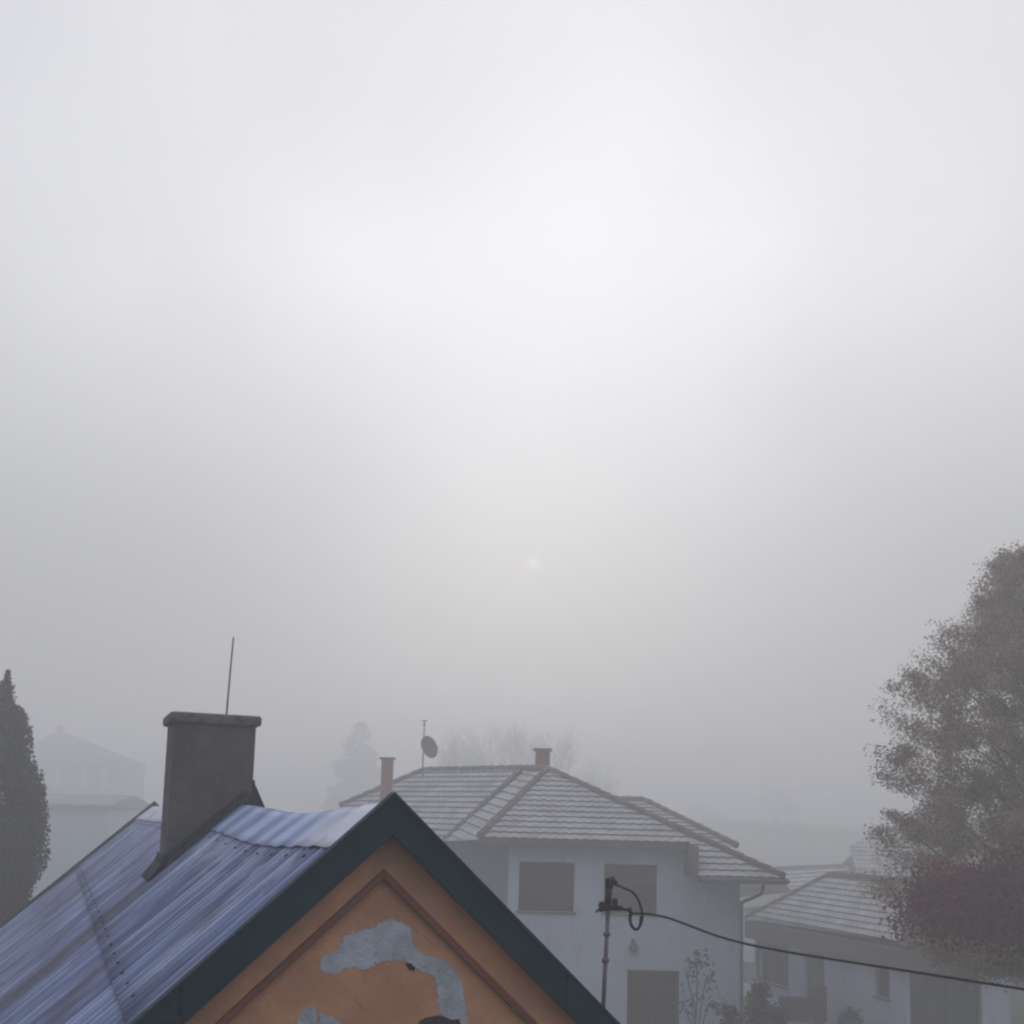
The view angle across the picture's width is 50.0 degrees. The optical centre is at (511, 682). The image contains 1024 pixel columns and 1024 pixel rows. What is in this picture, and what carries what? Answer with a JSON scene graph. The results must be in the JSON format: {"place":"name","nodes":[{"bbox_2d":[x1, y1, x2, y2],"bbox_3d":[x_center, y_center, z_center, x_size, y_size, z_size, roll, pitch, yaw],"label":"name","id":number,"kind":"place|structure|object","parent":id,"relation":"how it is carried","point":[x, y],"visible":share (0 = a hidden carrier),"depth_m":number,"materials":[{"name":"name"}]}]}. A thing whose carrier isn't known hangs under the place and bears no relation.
{"place":"outdoors","nodes":[
{"label":"outdoors","id":0,"kind":"place"},
{"bbox_2d":[26,725,144,799],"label":"misty house","id":1,"kind":"structure","parent":0,"point":[66,763],"depth_m":139.63,"materials":[{"name":"grey paint"}]},
{"bbox_2d":[53,768,62,789],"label":"window","id":2,"kind":"structure","parent":1,"relation":"in","point":[58,771],"depth_m":139.52,"materials":[{"name":"grey glass"}]},
{"bbox_2d":[80,768,86,789],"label":"window","id":3,"kind":"structure","parent":1,"relation":"in","point":[83,771],"depth_m":139.52,"materials":[{"name":"grey glass"}]},
{"bbox_2d":[99,769,107,790],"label":"window","id":4,"kind":"structure","parent":1,"relation":"in","point":[103,782],"depth_m":139.52,"materials":[{"name":"grey glass"}]},
{"bbox_2d":[0,637,619,1023],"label":"plaster house","id":5,"kind":"structure","parent":0,"point":[212,890],"depth_m":5.72,"materials":[{"name":"metal"}]},
{"bbox_2d":[596,876,641,1006],"bbox_3d":[0.611,1.588,6.342,0.269,0.931,0.082,2,-7,0],"label":"service mast","id":6,"kind":"object","parent":5,"relation":"attached to","point":[608,906],"visible":1,"depth_m":6.36,"materials":[{"name":"metal"}]},
{"bbox_2d":[615,884,1023,990],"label":"power cable","id":7,"kind":"object","parent":6,"relation":"attached to","point":[641,913],"visible":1,"depth_m":6.03,"materials":[{"name":"black plastic"}]},
{"bbox_2d":[0,0,1023,837],"label":"sky","id":8,"kind":"structure","parent":0,"point":[644,377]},
{"bbox_2d":[743,981,813,1023],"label":"yard paving","id":9,"kind":"structure","parent":0,"point":[747,986],"depth_m":38.48,"materials":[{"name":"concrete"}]},
{"bbox_2d":[779,984,826,1023],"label":"wall","id":10,"kind":"structure","parent":9,"relation":"on","point":[812,1007],"depth_m":32.33,"materials":[{"name":"grey paint"}]},
{"bbox_2d":[837,1006,863,1023],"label":"shrub","id":11,"kind":"object","parent":9,"relation":"on","point":[844,1018],"visible":1,"depth_m":30.46,"materials":[{"name":"plant"}]},
{"bbox_2d":[740,814,1023,962],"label":"hazy house","id":12,"kind":"structure","parent":0,"point":[859,857],"depth_m":55.40,"materials":[{"name":"tile"}]},
{"bbox_2d":[740,863,1023,1023],"bbox_3d":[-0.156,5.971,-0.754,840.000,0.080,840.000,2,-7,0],"label":"ground","id":13,"kind":"structure","parent":0,"point":[1017,1006],"depth_m":44.18,"materials":[{"name":"grey plant"}]},
{"bbox_2d":[0,669,50,923],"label":"columnar conifer","id":14,"kind":"object","parent":13,"relation":"on","point":[23,817],"visible":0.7,"depth_m":21.51,"materials":[{"name":"green plant"}]},
{"bbox_2d":[0,793,149,899],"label":"white outbuilding","id":15,"kind":"structure","parent":13,"relation":"on","point":[82,826],"depth_m":61.41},
{"bbox_2d":[320,721,380,809],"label":"misty conifer","id":16,"kind":"object","parent":13,"relation":"on","point":[349,786],"visible":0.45,"depth_m":163.33,"materials":[{"name":"grey plant"}]},
{"bbox_2d":[424,729,493,766],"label":"bare tree","id":17,"kind":"object","parent":13,"relation":"on","point":[455,757],"visible":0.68,"depth_m":127.19,"materials":[{"name":"grey plant"}]},
{"bbox_2d":[451,718,539,771],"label":"bare tree","id":18,"kind":"object","parent":13,"relation":"on","point":[519,760],"visible":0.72,"depth_m":133.05,"materials":[{"name":"grey plant"}]},
{"bbox_2d":[495,720,581,773],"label":"bare tree","id":19,"kind":"object","parent":13,"relation":"on","point":[532,758],"visible":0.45,"depth_m":124.67,"materials":[{"name":"grey plant"}]},
{"bbox_2d":[338,748,789,1023],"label":"hipped house","id":20,"kind":"structure","parent":13,"relation":"on","point":[542,850],"depth_m":28.57,"materials":[{"name":"paint"}]},
{"bbox_2d":[421,720,437,777],"bbox_3d":[-2.705,2.309,35.811,0.566,2.195,0.566,2,-7,-5],"label":"satellite dish","id":21,"kind":"object","parent":20,"relation":"attached to","point":[429,746],"visible":1,"depth_m":35.93,"materials":[{"name":"metal"}]},
{"bbox_2d":[516,861,575,913],"bbox_3d":[0.898,5.338,28.577,1.555,1.310,0.155,2,-7,0],"label":"window","id":22,"kind":"structure","parent":20,"relation":"in","point":[544,887],"depth_m":28.64,"materials":[{"name":"grey"}]},
{"bbox_2d":[601,864,656,915],"bbox_3d":[3.085,5.395,28.577,1.500,1.310,0.155,2,-7,0],"label":"window","id":23,"kind":"structure","parent":20,"relation":"in","point":[641,879],"depth_m":28.65,"materials":[{"name":"grey"}]},
{"bbox_2d":[627,970,678,1023],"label":"window","id":24,"kind":"structure","parent":20,"relation":"in","point":[652,995],"depth_m":28.36,"materials":[{"name":"grey"}]},
{"bbox_2d":[573,755,623,795],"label":"bare tree","id":25,"kind":"object","parent":13,"relation":"on","point":[608,787],"visible":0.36,"depth_m":132.54,"materials":[{"name":"grey plant"}]},
{"bbox_2d":[673,947,721,1023],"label":"tall plant","id":26,"kind":"object","parent":13,"relation":"on","point":[711,1005],"visible":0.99,"depth_m":26.88,"materials":[{"name":"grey plant"}]},
{"bbox_2d":[713,997,741,1023],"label":"leafy shrub","id":27,"kind":"object","parent":13,"relation":"on","point":[730,1015],"visible":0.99,"depth_m":26.39,"materials":[{"name":"green plant"}]},
{"bbox_2d":[739,977,779,1023],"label":"leafy shrub","id":28,"kind":"object","parent":13,"relation":"on","point":[757,1002],"visible":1,"depth_m":25.79,"materials":[{"name":"green plant"}]},
{"bbox_2d":[761,1000,789,1023],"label":"leafy shrub","id":29,"kind":"object","parent":13,"relation":"on","point":[780,1017],"visible":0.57,"depth_m":26.55,"materials":[{"name":"green plant"}]},
{"bbox_2d":[750,784,804,827],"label":"bare tree","id":30,"kind":"object","parent":13,"relation":"on","point":[784,800],"visible":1,"depth_m":199.07,"materials":[{"name":"grey plant"}]},
{"bbox_2d":[697,817,899,866],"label":"treeline","id":31,"kind":"object","parent":13,"relation":"on","point":[777,844],"visible":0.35,"depth_m":168.25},
{"bbox_2d":[851,539,1023,992],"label":"autumn tree","id":32,"kind":"object","parent":13,"relation":"on","point":[996,609],"visible":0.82,"depth_m":22.69,"materials":[{"name":"brown plant"}]},
{"bbox_2d":[873,830,1023,969],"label":"red leaved tree","id":33,"kind":"object","parent":13,"relation":"on","point":[985,907],"visible":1,"depth_m":16.74,"materials":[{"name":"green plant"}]},
{"bbox_2d":[744,871,1022,1023],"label":"house","id":34,"kind":"structure","parent":0,"point":[830,914],"depth_m":32.43,"materials":[{"name":"frosted tile"},{"name":"plaster"},{"name":"bare tile"}]},
{"bbox_2d":[752,940,789,989],"bbox_3d":[8.653,9.189,36.474,0.855,1.665,2.215,2,-7,0],"label":"window","id":35,"kind":"structure","parent":34,"relation":"in","point":[775,963],"depth_m":36.46,"materials":[{"name":"grey glass"}]},
{"bbox_2d":[808,951,823,1023],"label":"door","id":36,"kind":"structure","parent":34,"relation":"in","point":[815,965],"depth_m":34.15,"materials":[{"name":"grey"}]},
{"bbox_2d":[872,968,890,1001],"bbox_3d":[10.421,8.333,30.799,0.418,1.097,0.775,2,-7,0],"label":"window","id":37,"kind":"structure","parent":34,"relation":"in","point":[883,974],"depth_m":30.93,"materials":[{"name":"grey glass"}]},
{"bbox_2d":[910,971,978,1023],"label":"door","id":38,"kind":"structure","parent":34,"relation":"in","point":[933,1000],"depth_m":30.19,"materials":[{"name":"wood"}]}
]}

